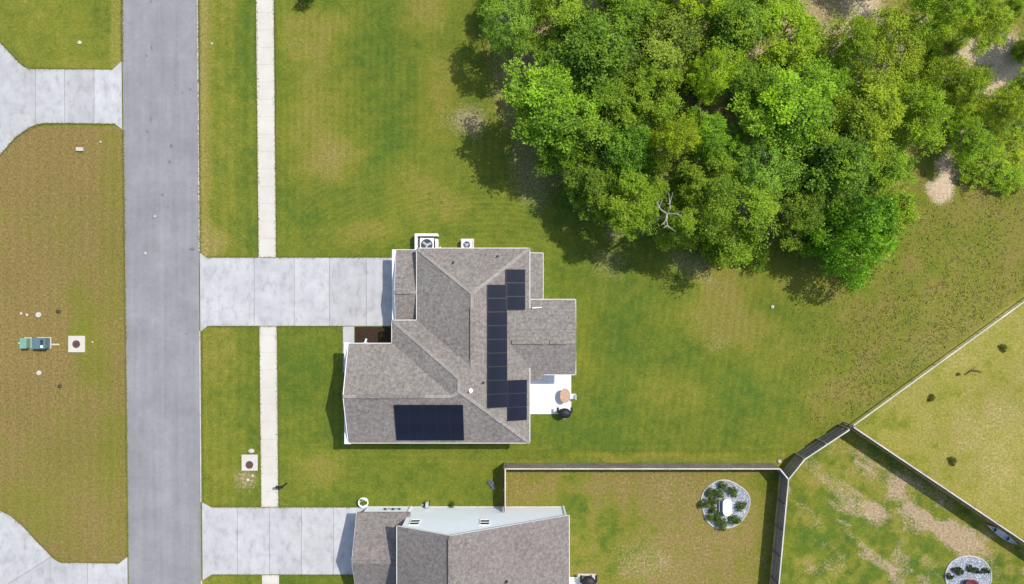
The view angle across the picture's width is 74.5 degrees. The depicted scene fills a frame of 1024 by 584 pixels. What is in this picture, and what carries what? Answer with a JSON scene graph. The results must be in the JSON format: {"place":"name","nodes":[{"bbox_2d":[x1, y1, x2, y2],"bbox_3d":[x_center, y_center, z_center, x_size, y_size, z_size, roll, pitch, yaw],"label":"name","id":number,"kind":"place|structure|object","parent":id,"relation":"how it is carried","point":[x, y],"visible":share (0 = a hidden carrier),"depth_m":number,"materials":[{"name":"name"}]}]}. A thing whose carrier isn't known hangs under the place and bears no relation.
{"place":"outdoors","nodes":[
{"label":"outdoors","id":0,"kind":"place"},
{"bbox_2d":[0,43,121,154],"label":"opposite driveway","id":1,"kind":"structure","parent":0,"point":[31,97],"depth_m":57.95,"materials":[{"name":"concrete"}]},
{"bbox_2d":[0,511,127,583],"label":"opposite driveway","id":2,"kind":"structure","parent":0,"point":[25,558],"depth_m":57.95,"materials":[{"name":"concrete"}]},
{"bbox_2d":[122,0,200,583],"bbox_3d":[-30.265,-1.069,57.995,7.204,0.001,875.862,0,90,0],"label":"road","id":3,"kind":"structure","parent":0,"point":[160,103],"depth_m":57.99,"materials":[{"name":"asphalt"}]},
{"bbox_2d":[256,0,275,256],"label":"sidewalk","id":4,"kind":"structure","parent":0,"point":[265,135],"depth_m":57.95,"materials":[{"name":"concrete"}]},
{"bbox_2d":[259,326,277,506],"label":"sidewalk","id":5,"kind":"structure","parent":0,"point":[268,419],"depth_m":57.95,"materials":[{"name":"concrete"}]},
{"bbox_2d":[262,575,278,583],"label":"sidewalk","id":6,"kind":"structure","parent":0,"point":[270,579],"depth_m":57.95,"materials":[{"name":"concrete"}]},
{"bbox_2d":[202,502,366,579],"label":"neighbour driveway","id":7,"kind":"structure","parent":0,"point":[278,541],"depth_m":57.95,"materials":[{"name":"concrete"}]},
{"bbox_2d":[200,253,391,330],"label":"driveway","id":8,"kind":"structure","parent":0,"point":[297,291],"depth_m":57.95,"materials":[{"name":"concrete"}]},
{"bbox_2d":[343,326,353,371],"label":"porch path","id":9,"kind":"structure","parent":0,"point":[348,334],"depth_m":57.95,"materials":[{"name":"concrete"}]},
{"bbox_2d":[0,0,1023,583],"bbox_3d":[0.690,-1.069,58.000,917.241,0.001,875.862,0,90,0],"label":"ground","id":10,"kind":"structure","parent":0,"point":[394,124],"depth_m":58.00,"materials":[{"name":"plant"}]},
{"bbox_2d":[20,337,31,348],"bbox_3d":[-41.690,4.379,57.675,0.640,0.650,0.940,0,90,0],"label":"cable pedestal","id":11,"kind":"object","parent":10,"relation":"on","point":[25,342],"visible":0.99,"depth_m":57.36,"materials":[{"name":"metal"}]},
{"bbox_2d":[31,337,50,348],"bbox_3d":[-40.310,4.379,57.580,1.220,0.840,0.980,0,90,0],"label":"transformer","id":12,"kind":"object","parent":10,"relation":"on","point":[41,343],"visible":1,"depth_m":57.23,"materials":[{"name":"metal"}]},
{"bbox_2d":[68,336,84,351],"bbox_3d":[-37.483,4.483,57.921,1.420,0.158,1.420,0,90,0],"label":"manhole","id":13,"kind":"object","parent":10,"relation":"on","point":[76,343],"visible":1,"depth_m":57.88,"materials":[{"name":"concrete"}]},
{"bbox_2d":[0,0,391,577],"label":"turf edge","id":14,"kind":"object","parent":10,"relation":"on","point":[124,315],"visible":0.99,"depth_m":57.95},
{"bbox_2d":[197,0,201,583],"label":"kerb ribbon","id":15,"kind":"object","parent":10,"relation":"on","point":[199,250],"visible":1,"depth_m":57.97,"materials":[{"name":"concrete"}]},
{"bbox_2d":[242,454,257,470],"bbox_3d":[-22.586,14.690,57.921,1.380,0.158,1.380,0,90,0],"label":"manhole","id":16,"kind":"object","parent":10,"relation":"on","point":[249,462],"visible":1,"depth_m":57.88,"materials":[{"name":"concrete"}]},
{"bbox_2d":[358,497,367,507],"bbox_3d":[-12.706,18.000,57.605,0.880,0.791,0.880,0,90,0],"label":"flower pot","id":17,"kind":"object","parent":10,"relation":"on","point":[363,502],"visible":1,"depth_m":57.45,"materials":[{"name":"ceramic"}]},
{"bbox_2d":[355,327,390,342],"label":"mulch","id":18,"kind":"object","parent":10,"relation":"on","point":[369,334],"visible":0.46,"depth_m":57.89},
{"bbox_2d":[415,234,438,248],"bbox_3d":[-7.273,-4.148,57.500,1.933,1.000,1.606,0,90,0],"label":"screen","id":19,"kind":"object","parent":10,"relation":"on","point":[417,236],"visible":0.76,"depth_m":57.00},
{"bbox_2d":[420,237,435,247],"bbox_3d":[-7.243,-4.001,57.565,1.400,0.870,1.400,0,90,0],"label":"air conditioner","id":20,"kind":"object","parent":10,"relation":"on","point":[427,242],"visible":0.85,"depth_m":57.21,"materials":[{"name":"metal"}]},
{"bbox_2d":[343,247,575,443],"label":"house","id":21,"kind":"structure","parent":10,"relation":"on","point":[481,338],"depth_m":54.15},
{"bbox_2d":[352,506,569,583],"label":"house","id":22,"kind":"structure","parent":10,"relation":"on","point":[459,545],"depth_m":53.61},
{"bbox_2d":[461,239,473,247],"bbox_3d":[-3.846,-4.016,57.575,1.150,0.850,1.150,0,90,0],"label":"air conditioner","id":23,"kind":"object","parent":10,"relation":"on","point":[467,243],"visible":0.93,"depth_m":57.24,"materials":[{"name":"metal"}]},
{"bbox_2d":[472,0,502,27],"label":"bush","id":24,"kind":"object","parent":10,"relation":"on","point":[478,3],"visible":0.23,"depth_m":56.24,"materials":[{"name":"green plant"}]},
{"bbox_2d":[476,0,538,61],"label":"tree","id":25,"kind":"object","parent":10,"relation":"on","point":[513,23],"visible":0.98,"depth_m":52.23,"materials":[{"name":"green plant"}]},
{"bbox_2d":[519,0,591,56],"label":"tree","id":26,"kind":"object","parent":10,"relation":"on","point":[547,12],"visible":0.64,"depth_m":52.28,"materials":[{"name":"green plant"}]},
{"bbox_2d":[500,52,614,158],"bbox_3d":[3.823,-14.569,53.508,9.628,9.223,8.280,3,90,0],"label":"tree","id":27,"kind":"object","parent":10,"relation":"on","point":[542,93],"visible":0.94,"depth_m":50.79,"materials":[{"name":"green plant"}]},
{"bbox_2d":[531,132,594,178],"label":"tree","id":28,"kind":"object","parent":10,"relation":"on","point":[546,157],"visible":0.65,"depth_m":53.36,"materials":[{"name":"green plant"}]},
{"bbox_2d":[559,182,581,208],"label":"bush","id":29,"kind":"object","parent":10,"relation":"on","point":[565,194],"visible":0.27,"depth_m":57.15,"materials":[{"name":"green plant"}]},
{"bbox_2d":[532,0,643,109],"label":"tree","id":30,"kind":"object","parent":10,"relation":"on","point":[598,50],"visible":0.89,"depth_m":50.49,"materials":[{"name":"green plant"}]},
{"bbox_2d":[563,151,630,219],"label":"tree","id":31,"kind":"object","parent":10,"relation":"on","point":[588,183],"visible":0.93,"depth_m":52.90,"materials":[{"name":"green plant"}]},
{"bbox_2d":[552,74,645,151],"bbox_3d":[6.798,-14.223,54.098,8.216,8.030,6.780,-5,90,0],"label":"tree","id":32,"kind":"object","parent":10,"relation":"on","point":[615,101],"visible":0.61,"depth_m":51.18,"materials":[{"name":"green plant"}]},
{"bbox_2d":[594,113,660,198],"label":"tree","id":33,"kind":"object","parent":10,"relation":"on","point":[629,153],"visible":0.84,"depth_m":51.37,"materials":[{"name":"green plant"}]},
{"bbox_2d":[588,0,666,45],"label":"tree","id":34,"kind":"object","parent":10,"relation":"on","point":[638,11],"visible":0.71,"depth_m":51.48,"materials":[{"name":"green plant"}]},
{"bbox_2d":[591,165,669,241],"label":"tree","id":35,"kind":"object","parent":10,"relation":"on","point":[644,210],"visible":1,"depth_m":52.19,"materials":[{"name":"green plant"}]},
{"bbox_2d":[506,463,788,479],"bbox_3d":[11.254,15.212,57.062,23.676,1.875,1.010,0,90,0],"label":"fence","id":36,"kind":"object","parent":10,"relation":"on","point":[655,466],"visible":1,"depth_m":56.78,"materials":[{"name":"brown wood"}]},
{"bbox_2d":[612,57,686,142],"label":"tree","id":37,"kind":"object","parent":10,"relation":"on","point":[646,83],"visible":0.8,"depth_m":51.23,"materials":[{"name":"green plant"}]},
{"bbox_2d":[619,6,701,109],"bbox_3d":[11.259,-18.425,54.138,7.856,7.928,8.181,-1,90,0],"label":"tree","id":38,"kind":"object","parent":10,"relation":"on","point":[659,48],"visible":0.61,"depth_m":52.02,"materials":[{"name":"green plant"}]},
{"bbox_2d":[650,193,681,230],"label":"dead tree","id":39,"kind":"object","parent":10,"relation":"on","point":[667,213],"visible":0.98,"depth_m":51.05,"materials":[{"name":"wood"}]},
{"bbox_2d":[651,217,691,249],"bbox_3d":[13.465,-5.058,56.514,3.079,3.394,3.040,24,90,0],"label":"bush","id":40,"kind":"object","parent":10,"relation":"on","point":[660,222],"visible":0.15,"depth_m":56.59,"materials":[{"name":"green plant"}]},
{"bbox_2d":[643,112,704,179],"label":"tree","id":41,"kind":"object","parent":10,"relation":"on","point":[672,144],"visible":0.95,"depth_m":50.50,"materials":[{"name":"green plant"}]},
{"bbox_2d":[662,168,702,208],"bbox_3d":[14.762,-8.672,56.771,4.619,2.843,3.998,-43,90,0],"label":"bush","id":42,"kind":"object","parent":10,"relation":"on","point":[671,191],"visible":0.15,"depth_m":56.70,"materials":[{"name":"green plant"}]},
{"bbox_2d":[653,188,716,252],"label":"tree","id":43,"kind":"object","parent":10,"relation":"on","point":[683,226],"visible":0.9,"depth_m":52.12,"materials":[{"name":"green plant"}]},
{"bbox_2d":[672,99,699,131],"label":"bush","id":44,"kind":"object","parent":10,"relation":"on","point":[683,109],"visible":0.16,"depth_m":56.52,"materials":[{"name":"green plant"}]},
{"bbox_2d":[653,0,730,54],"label":"tree","id":45,"kind":"object","parent":10,"relation":"on","point":[680,4],"visible":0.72,"depth_m":51.85,"materials":[{"name":"green plant"}]},
{"bbox_2d":[684,68,711,107],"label":"bush","id":46,"kind":"object","parent":10,"relation":"on","point":[695,99],"visible":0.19,"depth_m":57.09,"materials":[{"name":"green plant"}]},
{"bbox_2d":[665,147,747,216],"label":"tree","id":47,"kind":"object","parent":10,"relation":"on","point":[691,180],"visible":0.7,"depth_m":51.95,"materials":[{"name":"green plant"}]},
{"bbox_2d":[683,105,748,169],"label":"tree","id":48,"kind":"object","parent":10,"relation":"on","point":[715,134],"visible":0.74,"depth_m":51.58,"materials":[{"name":"green plant"}]},
{"bbox_2d":[683,43,749,105],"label":"tree","id":49,"kind":"object","parent":10,"relation":"on","point":[716,79],"visible":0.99,"depth_m":50.99,"materials":[{"name":"green plant"}]},
{"bbox_2d":[699,232,738,268],"bbox_3d":[17.659,-3.793,56.628,3.555,3.133,3.600,20,90,0],"label":"bush","id":50,"kind":"object","parent":10,"relation":"on","point":[714,248],"visible":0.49,"depth_m":56.42,"materials":[{"name":"green plant"}]},
{"bbox_2d":[701,479,749,528],"bbox_3d":[18.393,18.272,57.974,4.300,0.152,4.268,0,90,0],"label":"gravel bed","id":51,"kind":"object","parent":10,"relation":"on","point":[743,495],"visible":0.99,"depth_m":57.94,"materials":[{"name":"gravel"}]},
{"bbox_2d":[713,487,730,500],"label":"shrub","id":52,"kind":"object","parent":51,"relation":"on","point":[720,494],"visible":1,"depth_m":57.55,"materials":[{"name":"green plant"}]},
{"bbox_2d":[714,517,732,530],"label":"shrub","id":53,"kind":"object","parent":51,"relation":"on","point":[718,523],"visible":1,"depth_m":57.46,"materials":[{"name":"green plant"}]},
{"bbox_2d":[729,514,741,528],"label":"shrub","id":54,"kind":"object","parent":51,"relation":"on","point":[735,520],"visible":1,"depth_m":57.59,"materials":[{"name":"green plant"}]},
{"bbox_2d":[691,0,783,71],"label":"tree","id":55,"kind":"object","parent":10,"relation":"on","point":[740,29],"visible":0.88,"depth_m":50.94,"materials":[{"name":"green plant"}]},
{"bbox_2d":[688,165,791,269],"bbox_3d":[17.895,-5.977,53.178,8.348,9.900,8.017,-22,90,0],"label":"tree","id":56,"kind":"object","parent":10,"relation":"on","point":[763,205],"visible":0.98,"depth_m":50.99,"materials":[{"name":"green plant"}]},
{"bbox_2d":[720,56,781,136],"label":"tree","id":57,"kind":"object","parent":10,"relation":"on","point":[748,79],"visible":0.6,"depth_m":50.81,"materials":[{"name":"green plant"}]},
{"bbox_2d":[735,238,769,272],"bbox_3d":[20.112,-3.312,57.022,3.208,2.229,3.303,3,90,0],"label":"bush","id":58,"kind":"object","parent":10,"relation":"on","point":[760,257],"visible":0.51,"depth_m":56.79,"materials":[{"name":"green plant"}]},
{"bbox_2d":[742,51,767,71],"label":"bush","id":59,"kind":"object","parent":10,"relation":"on","point":[754,56],"visible":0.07,"depth_m":56.94,"materials":[{"name":"green plant"}]},
{"bbox_2d":[724,128,810,200],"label":"tree","id":60,"kind":"object","parent":10,"relation":"on","point":[789,166],"visible":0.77,"depth_m":51.59,"materials":[{"name":"green plant"}]},
{"bbox_2d":[769,474,788,583],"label":"fence","id":61,"kind":"object","parent":10,"relation":"on","point":[777,549],"visible":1,"depth_m":56.97,"materials":[{"name":"brown wood"}]},
{"bbox_2d":[725,51,841,161],"bbox_3d":[21.790,-14.604,53.363,9.949,9.521,8.556,-34,90,0],"label":"tree","id":62,"kind":"object","parent":10,"relation":"on","point":[784,97],"visible":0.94,"depth_m":50.51,"materials":[{"name":"green plant"}]},
{"bbox_2d":[754,0,833,73],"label":"tree","id":63,"kind":"object","parent":10,"relation":"on","point":[805,35],"visible":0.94,"depth_m":52.19,"materials":[{"name":"green plant"}]},
{"bbox_2d":[774,176,827,251],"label":"tree","id":64,"kind":"object","parent":10,"relation":"on","point":[805,209],"visible":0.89,"depth_m":52.23,"materials":[{"name":"green plant"}]},
{"bbox_2d":[777,225,827,260],"bbox_3d":[24.410,-4.266,56.239,3.727,4.012,3.838,-13,90,0],"label":"bush","id":65,"kind":"object","parent":10,"relation":"on","point":[803,238],"visible":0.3,"depth_m":56.08,"materials":[{"name":"green plant"}]},
{"bbox_2d":[778,424,849,479],"bbox_3d":[25.448,13.358,57.062,6.727,1.875,0.654,-39,90,0],"label":"fence","id":66,"kind":"object","parent":10,"relation":"on","point":[798,459],"visible":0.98,"depth_m":56.96,"materials":[{"name":"grey wood"}]},
{"bbox_2d":[789,108,857,177],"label":"tree","id":67,"kind":"object","parent":10,"relation":"on","point":[829,135],"visible":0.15,"depth_m":51.40,"materials":[{"name":"green plant"}]},
{"bbox_2d":[780,204,868,261],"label":"tree","id":68,"kind":"object","parent":10,"relation":"on","point":[818,236],"visible":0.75,"depth_m":53.19,"materials":[{"name":"green plant"}]},
{"bbox_2d":[789,48,860,112],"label":"tree","id":69,"kind":"object","parent":10,"relation":"on","point":[842,83],"visible":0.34,"depth_m":51.76,"materials":[{"name":"green plant"}]},
{"bbox_2d":[782,127,887,206],"bbox_3d":[25.739,-9.666,53.661,8.145,8.915,6.631,15,90,0],"label":"tree","id":70,"kind":"object","parent":10,"relation":"on","point":[843,169],"visible":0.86,"depth_m":50.70,"materials":[{"name":"green plant"}]},
{"bbox_2d":[813,6,878,79],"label":"tree","id":71,"kind":"object","parent":10,"relation":"on","point":[860,30],"visible":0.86,"depth_m":51.42,"materials":[{"name":"green plant"}]},
{"bbox_2d":[810,226,891,293],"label":"tree","id":72,"kind":"object","parent":10,"relation":"on","point":[859,270],"visible":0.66,"depth_m":54.22,"materials":[{"name":"green plant"}]},
{"bbox_2d":[809,182,911,268],"bbox_3d":[27.944,-5.746,54.341,7.632,8.355,7.537,-23,90,0],"label":"tree","id":73,"kind":"object","parent":10,"relation":"on","point":[873,208],"visible":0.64,"depth_m":53.05,"materials":[{"name":"green plant"}]},
{"bbox_2d":[825,67,907,177],"bbox_3d":[27.514,-12.890,53.569,7.111,9.098,8.269,-9,90,0],"label":"tree","id":74,"kind":"object","parent":10,"relation":"on","point":[876,98],"visible":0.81,"depth_m":50.79,"materials":[{"name":"green plant"}]},
{"bbox_2d":[857,137,920,197],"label":"tree","id":75,"kind":"object","parent":10,"relation":"on","point":[901,166],"visible":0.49,"depth_m":52.90,"materials":[{"name":"green plant"}]},
{"bbox_2d":[873,67,917,107],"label":"tree","id":76,"kind":"object","parent":10,"relation":"on","point":[911,79],"visible":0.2,"depth_m":55.27,"materials":[{"name":"green plant"}]},
{"bbox_2d":[867,5,927,83],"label":"tree","id":77,"kind":"object","parent":10,"relation":"on","point":[894,16],"visible":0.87,"depth_m":53.18,"materials":[{"name":"green plant"}]},
{"bbox_2d":[874,177,923,235],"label":"tree","id":78,"kind":"object","parent":10,"relation":"on","point":[904,201],"visible":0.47,"depth_m":56.47,"materials":[{"name":"green plant"}]},
{"bbox_2d":[788,163,1023,434],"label":"meadow grass","id":79,"kind":"structure","parent":10,"relation":"on","point":[928,288],"depth_m":57.97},
{"bbox_2d":[891,54,946,101],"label":"tree","id":80,"kind":"object","parent":10,"relation":"on","point":[923,75],"visible":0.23,"depth_m":56.35,"materials":[{"name":"green plant"}]},
{"bbox_2d":[888,74,956,157],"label":"tree","id":81,"kind":"object","parent":10,"relation":"on","point":[926,109],"visible":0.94,"depth_m":51.71,"materials":[{"name":"green plant"}]},
{"bbox_2d":[908,33,946,71],"bbox_3d":[34.985,-20.164,56.758,3.203,2.873,3.700,4,90,0],"label":"bush","id":82,"kind":"object","parent":10,"relation":"on","point":[930,46],"visible":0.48,"depth_m":56.13,"materials":[{"name":"green plant"}]},
{"bbox_2d":[917,25,942,52],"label":"bush","id":83,"kind":"object","parent":10,"relation":"on","point":[937,34],"visible":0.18,"depth_m":57.23,"materials":[{"name":"green plant"}]},
{"bbox_2d":[843,422,1023,543],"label":"fence","id":84,"kind":"object","parent":10,"relation":"on","point":[938,485],"visible":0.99,"depth_m":56.68,"materials":[{"name":"white wood"}]},
{"bbox_2d":[849,300,1023,428],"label":"fence","id":85,"kind":"object","parent":10,"relation":"on","point":[1001,317],"visible":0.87,"depth_m":57.35,"materials":[{"name":"grey metal"}]},
{"bbox_2d":[895,0,978,40],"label":"tree","id":86,"kind":"object","parent":10,"relation":"on","point":[939,9],"visible":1,"depth_m":52.51,"materials":[{"name":"green plant"}]},
{"bbox_2d":[934,92,974,128],"bbox_3d":[37.584,-15.359,56.742,3.350,2.872,3.308,11,90,0],"label":"bush","id":87,"kind":"object","parent":10,"relation":"on","point":[960,116],"visible":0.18,"depth_m":56.51,"materials":[{"name":"green plant"}]},
{"bbox_2d":[945,31,970,50],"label":"bush","id":88,"kind":"object","parent":10,"relation":"on","point":[960,43],"visible":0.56,"depth_m":57.57,"materials":[{"name":"green plant"}]},
{"bbox_2d":[920,54,997,119],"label":"tree","id":89,"kind":"object","parent":10,"relation":"on","point":[968,78],"visible":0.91,"depth_m":52.09,"materials":[{"name":"green plant"}]},
{"bbox_2d":[945,555,991,583],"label":"gravel bed","id":90,"kind":"object","parent":10,"relation":"on","point":[963,562],"visible":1,"depth_m":57.94,"materials":[{"name":"gravel"}]},
{"bbox_2d":[945,112,998,165],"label":"tree","id":91,"kind":"object","parent":10,"relation":"on","point":[977,131],"visible":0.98,"depth_m":54.80,"materials":[{"name":"green plant"}]},
{"bbox_2d":[948,141,1015,190],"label":"tree","id":92,"kind":"object","parent":10,"relation":"on","point":[981,171],"visible":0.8,"depth_m":57.02,"materials":[{"name":"green plant"}]},
{"bbox_2d":[948,0,1016,56],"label":"tree","id":93,"kind":"object","parent":10,"relation":"on","point":[999,19],"visible":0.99,"depth_m":53.18,"materials":[{"name":"green plant"}]},
{"bbox_2d":[970,0,996,21],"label":"bush","id":94,"kind":"object","parent":10,"relation":"on","point":[978,2],"visible":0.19,"depth_m":57.24,"materials":[{"name":"green plant"}]},
{"bbox_2d":[979,121,1015,160],"bbox_3d":[41.678,-12.932,57.596,3.513,0.920,3.412,-25,90,0],"label":"bush","id":95,"kind":"object","parent":10,"relation":"on","point":[990,130],"visible":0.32,"depth_m":57.49,"materials":[{"name":"green plant"}]},
{"bbox_2d":[976,85,1023,138],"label":"tree","id":96,"kind":"object","parent":10,"relation":"on","point":[1012,108],"visible":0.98,"depth_m":53.91,"materials":[{"name":"green plant"}]},
{"bbox_2d":[979,162,1023,197],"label":"bush","id":97,"kind":"object","parent":10,"relation":"on","point":[1017,183],"visible":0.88,"depth_m":57.14,"materials":[{"name":"green plant"}]},
{"bbox_2d":[981,130,1023,175],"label":"tree","id":98,"kind":"object","parent":10,"relation":"on","point":[1016,156],"visible":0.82,"depth_m":57.05,"materials":[{"name":"green plant"}]},
{"bbox_2d":[987,525,1017,544],"bbox_3d":[42.025,20.807,57.740,2.900,0.440,0.510,35,90,0],"label":"canoe","id":99,"kind":"object","parent":10,"relation":"on","point":[1002,534],"visible":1,"depth_m":57.79,"materials":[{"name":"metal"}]},
{"bbox_2d":[992,118,1014,142],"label":"bush","id":100,"kind":"object","parent":10,"relation":"on","point":[1007,127],"visible":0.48,"depth_m":57.44,"materials":[{"name":"green plant"}]},
{"bbox_2d":[997,65,1023,101],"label":"tree","id":101,"kind":"object","parent":10,"relation":"on","point":[1015,82],"visible":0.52,"depth_m":54.75,"materials":[{"name":"green plant"}]},
{"bbox_2d":[1002,0,1023,17],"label":"bush","id":102,"kind":"object","parent":10,"relation":"on","point":[1018,5],"visible":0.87,"depth_m":57.16,"materials":[{"name":"green plant"}]},
{"bbox_2d":[1007,116,1023,138],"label":"bush","id":103,"kind":"object","parent":10,"relation":"on","point":[1018,128],"visible":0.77,"depth_m":57.46,"materials":[{"name":"green plant"}]},
{"bbox_2d":[1010,38,1023,64],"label":"bush","id":104,"kind":"object","parent":10,"relation":"on","point":[1019,55],"visible":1,"depth_m":57.27,"materials":[{"name":"green plant"}]},
{"bbox_2d":[530,375,570,413],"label":"patio","id":105,"kind":"structure","parent":0,"point":[545,396],"depth_m":57.95,"materials":[{"name":"concrete"}]},
{"bbox_2d":[557,407,572,417],"bbox_3d":[4.479,10.296,57.427,1.372,1.154,0.962,0,90,0],"label":"grill","id":106,"kind":"object","parent":105,"relation":"on","point":[564,413],"visible":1,"depth_m":56.96,"materials":[{"name":"grey metal"}]},
{"bbox_2d":[560,388,569,402],"bbox_3d":[4.517,8.828,57.595,0.893,0.710,1.240,0,90,0],"label":"round table","id":107,"kind":"object","parent":105,"relation":"on","point":[564,395],"visible":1,"depth_m":57.24,"materials":[{"name":"beige wood"}]},
{"bbox_2d":[570,577,594,583],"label":"neighbour patio","id":108,"kind":"structure","parent":0,"point":[574,580],"depth_m":57.95,"materials":[{"name":"concrete"}]},
{"bbox_2d":[580,575,596,583],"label":"grill","id":109,"kind":"object","parent":108,"relation":"on","point":[588,580],"visible":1,"depth_m":57.04,"materials":[{"name":"grey metal"}]},
{"bbox_2d":[718,497,731,515],"bbox_3d":[18.264,18.379,57.665,1.010,0.570,1.460,0,90,0],"label":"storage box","id":110,"kind":"object","parent":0,"point":[725,505],"visible":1,"depth_m":57.38,"materials":[{"name":"white plastic"}]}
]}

